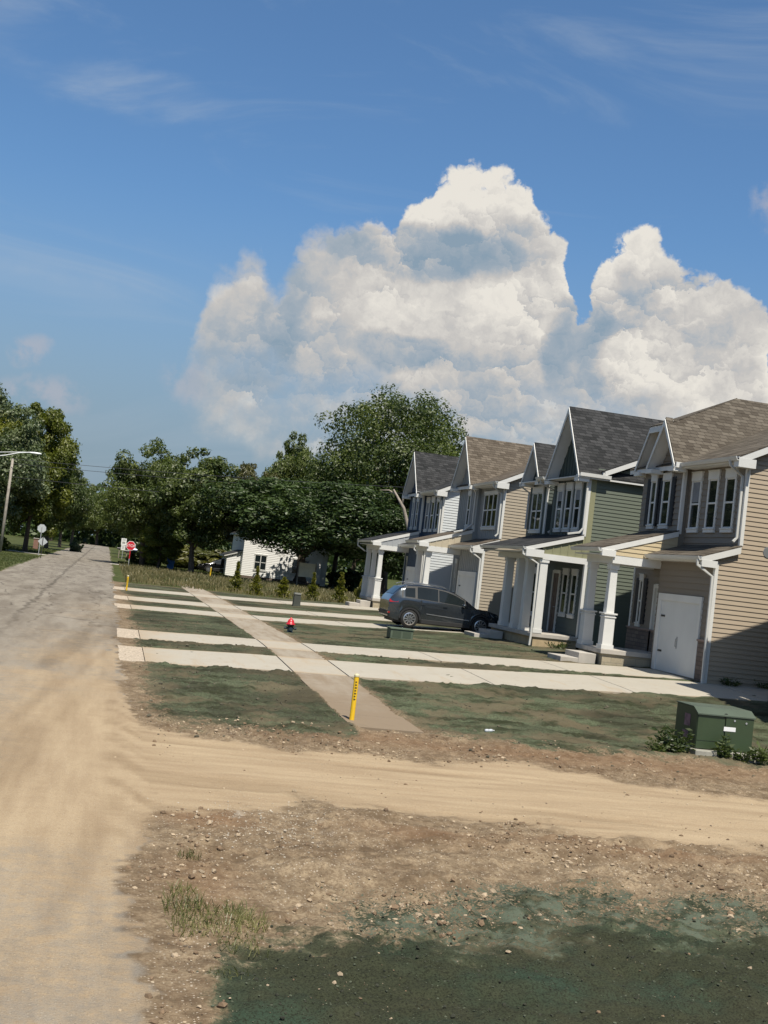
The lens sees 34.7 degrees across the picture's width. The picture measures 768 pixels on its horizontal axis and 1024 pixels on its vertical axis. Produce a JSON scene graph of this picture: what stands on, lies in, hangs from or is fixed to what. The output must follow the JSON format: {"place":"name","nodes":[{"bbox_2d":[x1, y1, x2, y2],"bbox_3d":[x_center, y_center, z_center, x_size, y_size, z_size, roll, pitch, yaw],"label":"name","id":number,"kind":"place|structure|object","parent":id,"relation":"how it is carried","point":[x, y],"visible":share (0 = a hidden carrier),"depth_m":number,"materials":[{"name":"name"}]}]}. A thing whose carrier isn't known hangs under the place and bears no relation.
{"place":"outdoors","nodes":[
{"label":"outdoors","id":0,"kind":"place"},
{"bbox_2d":[0,552,38,569],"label":"lawn grass","id":1,"kind":"structure","parent":0,"point":[17,555],"depth_m":94.99,"materials":[{"name":"plant"}]},
{"bbox_2d":[0,543,162,1023],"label":"road","id":2,"kind":"structure","parent":0,"point":[76,940],"depth_m":13.20,"materials":[{"name":"asphalt"},{"name":"dirt"}]},
{"bbox_2d":[118,562,381,602],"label":"rough grass","id":3,"kind":"structure","parent":0,"point":[185,579],"depth_m":87.90,"materials":[{"name":"plant"}]},
{"bbox_2d":[124,587,378,610],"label":"driveway","id":4,"kind":"structure","parent":0,"point":[249,599],"depth_m":66.20,"materials":[{"name":"concrete"}]},
{"bbox_2d":[127,596,390,620],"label":"driveway","id":5,"kind":"structure","parent":0,"point":[337,615],"depth_m":56.48,"materials":[{"name":"concrete"}]},
{"bbox_2d":[147,798,420,876],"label":"gravel","id":6,"kind":"structure","parent":0,"point":[285,830],"depth_m":13.40,"materials":[{"name":"gravel"}]},
{"bbox_2d":[130,604,470,632],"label":"driveway","id":7,"kind":"structure","parent":0,"point":[267,618],"depth_m":50.22,"materials":[{"name":"concrete"}]},
{"bbox_2d":[378,581,498,631],"bbox_3d":[2.402,4.027,51.623,4.970,1.865,2.276,7,-3,-12],"label":"parked car","id":8,"kind":"object","parent":7,"relation":"on","point":[409,605],"visible":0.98,"depth_m":50.67,"materials":[{"name":"grey paint"}]},
{"bbox_2d":[182,586,423,733],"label":"sidewalk","id":9,"kind":"structure","parent":0,"point":[371,711],"depth_m":27.95,"materials":[{"name":"concrete"}]},
{"bbox_2d":[0,534,767,1023],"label":"ground","id":10,"kind":"structure","parent":0,"point":[182,762],"depth_m":13.84,"materials":[{"name":"soil"}]},
{"bbox_2d":[0,407,27,527],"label":"tree","id":11,"kind":"object","parent":10,"relation":"on","point":[3,422],"visible":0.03,"depth_m":136.36,"materials":[{"name":"green plant"}]},
{"bbox_2d":[0,452,40,551],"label":"street light","id":12,"kind":"object","parent":10,"relation":"on","point":[6,506],"visible":0.98,"depth_m":111.83,"materials":[{"name":"metal"}]},
{"bbox_2d":[0,382,56,530],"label":"tree","id":13,"kind":"object","parent":10,"relation":"on","point":[19,486],"visible":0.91,"depth_m":117.90,"materials":[{"name":"green plant"}]},
{"bbox_2d":[0,402,81,551],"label":"tree","id":14,"kind":"object","parent":10,"relation":"on","point":[60,447],"visible":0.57,"depth_m":125.81,"materials":[{"name":"green plant"}]},
{"bbox_2d":[18,468,96,548],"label":"tree","id":15,"kind":"object","parent":10,"relation":"on","point":[78,506],"visible":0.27,"depth_m":158.57,"materials":[{"name":"green plant"}]},
{"bbox_2d":[54,469,91,547],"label":"tree","id":16,"kind":"object","parent":10,"relation":"on","point":[77,524],"visible":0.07,"depth_m":185.76,"materials":[{"name":"green plant"}]},
{"bbox_2d":[69,539,83,551],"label":"shrub","id":17,"kind":"object","parent":10,"relation":"on","point":[74,546],"visible":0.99,"depth_m":162.46,"materials":[{"name":"green plant"}]},
{"bbox_2d":[66,477,106,543],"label":"tree","id":18,"kind":"object","parent":10,"relation":"on","point":[94,517],"visible":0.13,"depth_m":217.88,"materials":[{"name":"green plant"}]},
{"bbox_2d":[76,485,114,544],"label":"tree","id":19,"kind":"object","parent":10,"relation":"on","point":[106,527],"visible":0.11,"depth_m":290.65,"materials":[{"name":"green plant"}]},
{"bbox_2d":[7,544,228,576],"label":"lawn grass","id":20,"kind":"structure","parent":10,"relation":"on","point":[18,548],"depth_m":126.71,"materials":[{"name":"plant"}]},
{"bbox_2d":[117,628,139,638],"bbox_3d":[-7.435,3.594,35.627,0.625,0.218,2.600,7,-3,-12],"label":"driveway apron","id":21,"kind":"object","parent":10,"relation":"on","point":[126,633],"visible":0.63,"depth_m":35.52,"materials":[{"name":"concrete"}]},
{"bbox_2d":[126,541,135,564],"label":"stop sign","id":22,"kind":"object","parent":10,"relation":"on","point":[130,545],"visible":1,"depth_m":113.97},
{"bbox_2d":[118,645,144,661],"bbox_3d":[-6.361,3.619,30.793,0.625,0.248,3.100,7,-3,-12],"label":"driveway apron","id":23,"kind":"object","parent":10,"relation":"on","point":[129,653],"visible":0.69,"depth_m":30.68,"materials":[{"name":"concrete"}]},
{"bbox_2d":[98,437,190,565],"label":"tree","id":24,"kind":"object","parent":10,"relation":"on","point":[132,510],"visible":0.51,"depth_m":118.99,"materials":[{"name":"green plant"}]},
{"bbox_2d":[125,544,166,565],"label":"shrub","id":25,"kind":"object","parent":10,"relation":"on","point":[134,555],"visible":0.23,"depth_m":128.14,"materials":[{"name":"green plant"}]},
{"bbox_2d":[135,520,184,568],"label":"tree","id":26,"kind":"object","parent":10,"relation":"on","point":[157,547],"visible":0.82,"depth_m":116.49,"materials":[{"name":"green plant"}]},
{"bbox_2d":[163,877,198,895],"bbox_3d":[-1.731,3.248,10.650,0.369,0.115,0.450,9,-3,-40],"label":"grass tuft","id":27,"kind":"object","parent":10,"relation":"on","point":[180,886],"visible":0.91,"depth_m":10.64,"materials":[{"name":"plant"}]},
{"bbox_2d":[168,846,204,860],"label":"grass tuft","id":28,"kind":"object","parent":10,"relation":"on","point":[189,854],"visible":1,"depth_m":11.87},
{"bbox_2d":[154,886,225,916],"bbox_3d":[-1.626,3.205,10.165,0.712,0.180,0.804,7,-3,-12],"label":"grass tuft","id":29,"kind":"object","parent":10,"relation":"on","point":[187,899],"visible":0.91,"depth_m":10.16,"materials":[{"name":"plant"}]},
{"bbox_2d":[142,446,247,573],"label":"tree","id":30,"kind":"object","parent":10,"relation":"on","point":[190,519],"visible":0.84,"depth_m":113.22,"materials":[{"name":"green plant"}]},
{"bbox_2d":[159,902,240,939],"bbox_3d":[-1.465,3.217,9.733,0.833,0.155,0.826,7,-3,-12],"label":"grass tuft","id":31,"kind":"object","parent":10,"relation":"on","point":[197,920],"visible":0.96,"depth_m":9.66,"materials":[{"name":"plant"}]},
{"bbox_2d":[174,545,226,572],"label":"hedge","id":32,"kind":"object","parent":10,"relation":"on","point":[200,556],"visible":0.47,"depth_m":130.93,"materials":[{"name":"green plant"}]},
{"bbox_2d":[0,482,402,580],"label":"woodland","id":33,"kind":"object","parent":10,"relation":"on","point":[108,538],"visible":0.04,"depth_m":299.79,"materials":[{"name":"green plant"}]},
{"bbox_2d":[196,558,224,571],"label":"parked car","id":34,"kind":"object","parent":10,"relation":"on","point":[217,565],"visible":0.52,"depth_m":126.89,"materials":[{"name":"black paint"}]},
{"bbox_2d":[208,965,253,979],"bbox_3d":[-1.057,3.257,8.678,0.419,0.075,0.316,6,-3,18],"label":"grass tuft","id":35,"kind":"object","parent":10,"relation":"on","point":[229,971],"visible":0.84,"depth_m":8.69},
{"bbox_2d":[209,898,258,919],"bbox_3d":[-1.255,3.272,10.208,0.452,0.138,0.590,5,-3,28],"label":"grass tuft","id":36,"kind":"object","parent":10,"relation":"on","point":[233,909],"visible":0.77,"depth_m":10.19,"materials":[{"name":"plant"}]},
{"bbox_2d":[226,560,243,591],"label":"sapling","id":37,"kind":"object","parent":10,"relation":"on","point":[235,579],"visible":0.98,"depth_m":78.89,"materials":[{"name":"green plant"}]},
{"bbox_2d":[217,925,270,957],"bbox_3d":[-1.076,3.269,9.372,0.476,0.109,0.499,7,-3,-12],"label":"grass tuft","id":38,"kind":"object","parent":10,"relation":"on","point":[251,942],"visible":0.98,"depth_m":9.36,"materials":[{"name":"plant"}]},
{"bbox_2d":[212,902,279,933],"bbox_3d":[-1.105,3.261,9.916,0.619,0.169,0.646,7,-3,5],"label":"grass tuft","id":39,"kind":"object","parent":10,"relation":"on","point":[239,921],"visible":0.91,"depth_m":9.87,"materials":[{"name":"plant"}]},
{"bbox_2d":[222,461,280,544],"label":"tree","id":40,"kind":"object","parent":10,"relation":"on","point":[248,470],"visible":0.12,"depth_m":137.99,"materials":[{"name":"green leaf"},{"name":"bark"}]},
{"bbox_2d":[246,566,263,594],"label":"sapling","id":41,"kind":"object","parent":10,"relation":"on","point":[255,586],"visible":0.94,"depth_m":77.56,"materials":[{"name":"green plant"}]},
{"bbox_2d":[220,531,328,586],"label":"cottage","id":42,"kind":"structure","parent":10,"relation":"on","point":[273,566],"depth_m":125.55,"materials":[{"name":"white siding"},{"name":"charcoal shingle"},{"name":"glass"}]},
{"bbox_2d":[253,554,267,571],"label":"window","id":43,"kind":"structure","parent":42,"relation":"in","point":[261,561],"depth_m":125.19,"materials":[{"name":"white glass"}]},
{"bbox_2d":[291,558,309,574],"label":"window","id":44,"kind":"structure","parent":42,"relation":"in","point":[294,562],"depth_m":125.95,"materials":[{"name":"white glass"}]},
{"bbox_2d":[274,576,290,596],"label":"sapling","id":45,"kind":"object","parent":10,"relation":"on","point":[284,581],"visible":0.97,"depth_m":78.89,"materials":[{"name":"green plant"}]},
{"bbox_2d":[261,430,319,492],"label":"tree","id":46,"kind":"object","parent":10,"relation":"on","point":[292,463],"visible":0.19,"depth_m":143.91,"materials":[{"name":"green plant"}]},
{"bbox_2d":[284,617,296,632],"bbox_3d":[-3.245,3.947,42.661,0.377,0.581,0.378,5,-3,33],"label":"fire hydrant","id":47,"kind":"object","parent":10,"relation":"on","point":[290,625],"visible":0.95,"depth_m":42.58,"materials":[{"name":"metal"}]},
{"bbox_2d":[292,592,300,605],"bbox_3d":[-4.503,4.528,63.489,0.384,0.720,0.384,7,-3,-12],"label":"cable pedestal","id":48,"kind":"object","parent":10,"relation":"on","point":[296,599],"visible":0.93,"depth_m":63.32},
{"bbox_2d":[188,475,404,582],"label":"tree","id":49,"kind":"object","parent":10,"relation":"on","point":[276,517],"visible":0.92,"depth_m":108.80,"materials":[{"name":"green plant"}]},
{"bbox_2d":[296,561,316,584],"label":"notice board","id":50,"kind":"object","parent":10,"relation":"on","point":[306,569],"visible":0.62,"depth_m":113.69,"materials":[{"name":"grey wood"}]},
{"bbox_2d":[305,572,319,600],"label":"sapling","id":51,"kind":"object","parent":10,"relation":"on","point":[312,587],"visible":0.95,"depth_m":79.98,"materials":[{"name":"green plant"}]},
{"bbox_2d":[288,451,386,586],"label":"tree","id":52,"kind":"object","parent":10,"relation":"on","point":[309,476],"visible":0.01,"depth_m":128.40,"materials":[{"name":"green plant"}]},
{"bbox_2d":[330,571,347,602],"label":"sapling","id":53,"kind":"object","parent":10,"relation":"on","point":[340,589],"visible":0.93,"depth_m":81.78,"materials":[{"name":"green plant"}]},
{"bbox_2d":[325,568,363,590],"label":"shrub","id":54,"kind":"object","parent":10,"relation":"on","point":[352,578],"visible":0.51,"depth_m":122.18,"materials":[{"name":"green plant"}]},
{"bbox_2d":[349,673,359,719],"bbox_3d":[-0.581,3.658,23.585,0.108,1.120,0.108,7,-3,-12],"label":"marker post","id":55,"kind":"object","parent":10,"relation":"on","point":[354,696],"visible":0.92,"depth_m":23.55,"materials":[{"name":"yellow plastic"}]},
{"bbox_2d":[353,579,361,600],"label":"shrub","id":56,"kind":"object","parent":10,"relation":"on","point":[357,591],"visible":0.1,"depth_m":81.94,"materials":[{"name":"green plant"}]},
{"bbox_2d":[356,507,408,576],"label":"tree","id":57,"kind":"object","parent":10,"relation":"on","point":[394,561],"visible":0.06,"depth_m":109.86,"materials":[{"name":"green plant"}]},
{"bbox_2d":[300,382,468,593],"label":"tree","id":58,"kind":"object","parent":10,"relation":"on","point":[386,461],"visible":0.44,"depth_m":123.33,"materials":[{"name":"green plant"}]},
{"bbox_2d":[383,489,407,528],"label":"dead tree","id":59,"kind":"object","parent":10,"relation":"on","point":[403,509],"visible":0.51,"depth_m":98.67,"materials":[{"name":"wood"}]},
{"bbox_2d":[386,626,414,639],"bbox_3d":[0.575,4.359,44.131,0.900,0.390,0.660,7,-3,-12],"label":"service box","id":60,"kind":"object","parent":10,"relation":"on","point":[398,633],"visible":0.99,"depth_m":43.85,"materials":[{"name":"metal"}]},
{"bbox_2d":[345,451,459,607],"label":"townhouse","id":61,"kind":"structure","parent":10,"relation":"on","point":[434,504],"depth_m":68.64,"materials":[{"name":"grey"}]},
{"bbox_2d":[409,497,415,529],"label":"window","id":62,"kind":"structure","parent":61,"relation":"in","point":[414,498],"depth_m":70.70,"materials":[{"name":"white glass"}]},
{"bbox_2d":[413,497,419,529],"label":"window","id":63,"kind":"structure","parent":61,"relation":"in","point":[418,499],"depth_m":69.85,"materials":[{"name":"white glass"}]},
{"bbox_2d":[423,497,430,531],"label":"window","id":64,"kind":"structure","parent":61,"relation":"in","point":[428,501],"depth_m":68.40,"materials":[{"name":"white glass"}]},
{"bbox_2d":[428,496,435,531],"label":"window","id":65,"kind":"structure","parent":61,"relation":"in","point":[433,501],"depth_m":67.35,"materials":[{"name":"white glass"}]},
{"bbox_2d":[433,496,441,531],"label":"window","id":66,"kind":"structure","parent":61,"relation":"in","point":[435,529],"depth_m":66.29,"materials":[{"name":"white glass"}]},
{"bbox_2d":[115,709,767,1023],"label":"stones","id":67,"kind":"object","parent":10,"relation":"on","point":[491,890],"visible":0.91,"depth_m":13.11,"materials":[{"name":"stone"}]},
{"bbox_2d":[123,662,761,1020],"bbox_3d":[-0.385,3.865,20.777,12.387,0.243,25.871,7,-3,-12],"label":"track grit","id":68,"kind":"object","parent":10,"relation":"on","point":[317,829],"visible":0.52,"depth_m":14.31,"materials":[{"name":"gravel"}]},
{"bbox_2d":[128,616,765,779],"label":"lawn clods","id":69,"kind":"object","parent":10,"relation":"on","point":[161,683],"visible":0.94,"depth_m":26.95,"materials":[{"name":"plant"}]},
{"bbox_2d":[126,710,767,1023],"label":"dirt clods","id":70,"kind":"object","parent":10,"relation":"on","point":[222,1004],"visible":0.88,"depth_m":12.73,"materials":[{"name":"soil"}]},
{"bbox_2d":[405,436,532,622],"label":"townhouse","id":71,"kind":"structure","parent":10,"relation":"on","point":[487,479],"depth_m":58.63,"materials":[{"name":"plastic"}]},
{"bbox_2d":[452,559,458,592],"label":"window","id":72,"kind":"structure","parent":71,"relation":"in","point":[456,560],"depth_m":61.84,"materials":[{"name":"white glass"}]},
{"bbox_2d":[458,575,474,603],"bbox_3d":[3.765,4.089,57.363,0.136,2.200,2.560,7,-3,-12],"label":"garage door","id":73,"kind":"structure","parent":71,"relation":"in","point":[466,583],"depth_m":57.31,"materials":[{"name":"white metal"}]},
{"bbox_2d":[464,490,472,527],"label":"window","id":74,"kind":"structure","parent":71,"relation":"in","point":[469,491],"depth_m":60.28,"materials":[{"name":"white glass"}]},
{"bbox_2d":[480,490,499,529],"bbox_3d":[4.965,-0.077,57.610,0.120,1.830,2.170,7,-3,-12],"label":"window","id":75,"kind":"structure","parent":71,"relation":"in","point":[491,498],"depth_m":57.58,"materials":[{"name":"clear glass"}]},
{"bbox_2d":[464,406,663,648],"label":"townhouse","id":76,"kind":"structure","parent":10,"relation":"on","point":[581,482],"depth_m":46.95,"materials":[{"name":"green"}]},
{"bbox_2d":[527,486,544,532],"bbox_3d":[6.360,-0.086,51.260,0.120,1.960,1.370,7,-3,-12],"label":"window","id":77,"kind":"structure","parent":76,"relation":"in","point":[538,492],"depth_m":51.21,"materials":[{"name":"white glass"}]},
{"bbox_2d":[548,573,558,631],"bbox_3d":[6.743,3.593,48.836,0.112,2.330,0.600,7,-3,-12],"label":"front door","id":78,"kind":"structure","parent":76,"relation":"in","point":[556,575],"depth_m":48.87,"materials":[{"name":"wood"}]},
{"bbox_2d":[552,483,565,531],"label":"window","id":79,"kind":"structure","parent":76,"relation":"in","point":[561,487],"depth_m":48.66,"materials":[{"name":"clear glass"}]},
{"bbox_2d":[557,568,569,616],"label":"window","id":80,"kind":"structure","parent":76,"relation":"in","point":[565,579],"depth_m":47.85,"materials":[{"name":"clear glass"}]},
{"bbox_2d":[561,482,574,531],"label":"window","id":81,"kind":"structure","parent":76,"relation":"in","point":[570,485],"depth_m":47.74,"materials":[{"name":"clear glass"}]},
{"bbox_2d":[566,568,578,618],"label":"window","id":82,"kind":"structure","parent":76,"relation":"in","point":[574,579],"depth_m":46.94,"materials":[{"name":"clear glass"}]},
{"bbox_2d":[570,481,583,531],"bbox_3d":[7.360,-0.205,46.843,0.120,1.950,0.710,7,-3,-12],"label":"window","id":83,"kind":"structure","parent":76,"relation":"in","point":[579,485],"depth_m":46.81,"materials":[{"name":"clear glass"}]},
{"bbox_2d":[547,398,767,687],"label":"townhouse","id":84,"kind":"structure","parent":10,"relation":"on","point":[693,551],"depth_m":38.53,"materials":[{"name":"beige"}]},
{"bbox_2d":[634,573,645,626],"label":"window","id":85,"kind":"structure","parent":84,"relation":"in","point":[642,576],"depth_m":42.25,"materials":[{"name":"clear glass"}]},
{"bbox_2d":[645,474,659,528],"bbox_3d":[9.121,-0.352,41.712,0.120,1.870,0.520,7,-3,-12],"label":"window","id":86,"kind":"structure","parent":84,"relation":"in","point":[654,478],"depth_m":41.72,"materials":[{"name":"clear glass"}]},
{"bbox_2d":[651,588,657,629],"bbox_3d":[9.099,3.600,40.683,0.064,2.130,0.900,7,-3,-12],"label":"front door","id":87,"kind":"structure","parent":84,"relation":"in","point":[656,591],"depth_m":41.03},
{"bbox_2d":[657,472,673,528],"bbox_3d":[9.339,-0.371,40.741,0.120,1.870,0.690,7,-3,-12],"label":"window","id":88,"kind":"structure","parent":84,"relation":"in","point":[667,477],"depth_m":40.74,"materials":[{"name":"clear glass"}]},
{"bbox_2d":[655,600,698,677],"bbox_3d":[8.986,3.858,37.680,0.136,2.200,2.560,7,-3,-12],"label":"garage door","id":89,"kind":"structure","parent":84,"relation":"in","point":[678,621],"depth_m":37.65,"materials":[{"name":"white metal"}]},
{"bbox_2d":[686,471,704,532],"bbox_3d":[9.916,-0.310,39.137,0.120,1.960,0.730,7,-3,-12],"label":"window","id":90,"kind":"structure","parent":84,"relation":"in","point":[697,477],"depth_m":39.11,"materials":[{"name":"clear glass"}]},
{"bbox_2d":[702,469,721,532],"bbox_3d":[10.160,-0.331,38.054,0.120,1.960,0.730,7,-3,-12],"label":"window","id":91,"kind":"structure","parent":84,"relation":"in","point":[714,476],"depth_m":38.04,"materials":[{"name":"clear glass"}]},
{"bbox_2d":[719,467,739,532],"bbox_3d":[10.399,-0.351,36.991,0.120,1.960,0.730,7,-3,-12],"label":"window","id":92,"kind":"structure","parent":84,"relation":"in","point":[731,476],"depth_m":36.98,"materials":[{"name":"clear glass"}]},
{"bbox_2d":[645,737,674,751],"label":"weed","id":93,"kind":"object","parent":10,"relation":"on","point":[657,747],"visible":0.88,"depth_m":24.11,"materials":[{"name":"green plant"}]},
{"bbox_2d":[650,724,695,752],"bbox_3d":[5.748,4.514,24.413,0.908,0.604,0.807,8,-3,-33],"label":"weed","id":94,"kind":"object","parent":10,"relation":"on","point":[677,743],"visible":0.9,"depth_m":24.33,"materials":[{"name":"green plant"}]},
{"bbox_2d":[685,745,758,762],"bbox_3d":[6.689,5.027,25.017,1.440,0.455,1.250,7,-3,-12],"label":"concrete pad","id":95,"kind":"object","parent":10,"relation":"on","point":[703,752],"visible":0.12,"depth_m":24.37,"materials":[{"name":"concrete"}]},
{"bbox_2d":[674,701,755,752],"bbox_3d":[6.735,4.386,25.085,1.280,0.825,1.000,7,-3,-12],"label":"pad transformer","id":96,"kind":"object","parent":95,"relation":"on","point":[709,725],"visible":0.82,"depth_m":24.67,"materials":[{"name":"green metal"}]},
{"bbox_2d":[695,714,724,748],"bbox_3d":[6.523,4.405,24.568,0.592,0.670,0.025,7,-3,-12],"label":"door","id":97,"kind":"structure","parent":96,"relation":"in","point":[710,728],"depth_m":24.55,"materials":[{"name":"metal"}]},
{"bbox_2d":[723,717,753,751],"bbox_3d":[7.121,4.482,24.694,0.616,0.670,0.034,7,-3,-12],"label":"door","id":98,"kind":"structure","parent":96,"relation":"in","point":[742,737],"depth_m":24.69,"materials":[{"name":"metal"}]},
{"bbox_2d":[710,734,734,758],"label":"weed","id":99,"kind":"object","parent":10,"relation":"on","point":[726,752],"visible":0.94,"depth_m":24.30,"materials":[{"name":"green plant"}]},
{"bbox_2d":[732,747,756,762],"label":"weed","id":100,"kind":"object","parent":10,"relation":"on","point":[738,757],"visible":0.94,"depth_m":24.31,"materials":[{"name":"green plant"}]},
{"bbox_2d":[748,741,767,764],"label":"weed","id":101,"kind":"object","parent":10,"relation":"on","point":[762,756],"visible":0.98,"depth_m":24.40,"materials":[{"name":"green plant"}]},
{"bbox_2d":[0,0,767,535],"label":"sky","id":102,"kind":"structure","parent":0,"point":[226,225],"materials":[{"name":"blue"}]},
{"bbox_2d":[138,630,689,679],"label":"driveway","id":103,"kind":"structure","parent":0,"point":[436,657],"depth_m":36.84,"materials":[{"name":"concrete"}]},
{"bbox_2d":[142,647,767,701],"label":"driveway","id":104,"kind":"structure","parent":0,"point":[553,681],"depth_m":32.53,"materials":[{"name":"concrete"}]},
{"bbox_2d":[720,678,741,685],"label":"weed","id":105,"kind":"object","parent":104,"relation":"on","point":[728,682],"visible":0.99,"depth_m":35.64,"materials":[{"name":"green plant"}]},
{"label":"utility pole","id":106,"kind":"object","parent":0,"visible":0},
{"bbox_2d":[18,459,394,486],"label":"overhead wire","id":107,"kind":"object","parent":106,"relation":"attached to","point":[198,474],"visible":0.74,"depth_m":111.04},
{"bbox_2d":[13,463,402,493],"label":"overhead wire","id":108,"kind":"object","parent":106,"relation":"attached to","point":[156,476],"visible":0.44,"depth_m":111.68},
{"bbox_2d":[16,477,399,510],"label":"overhead wire","id":109,"kind":"object","parent":106,"relation":"attached to","point":[125,488],"visible":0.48,"depth_m":112.21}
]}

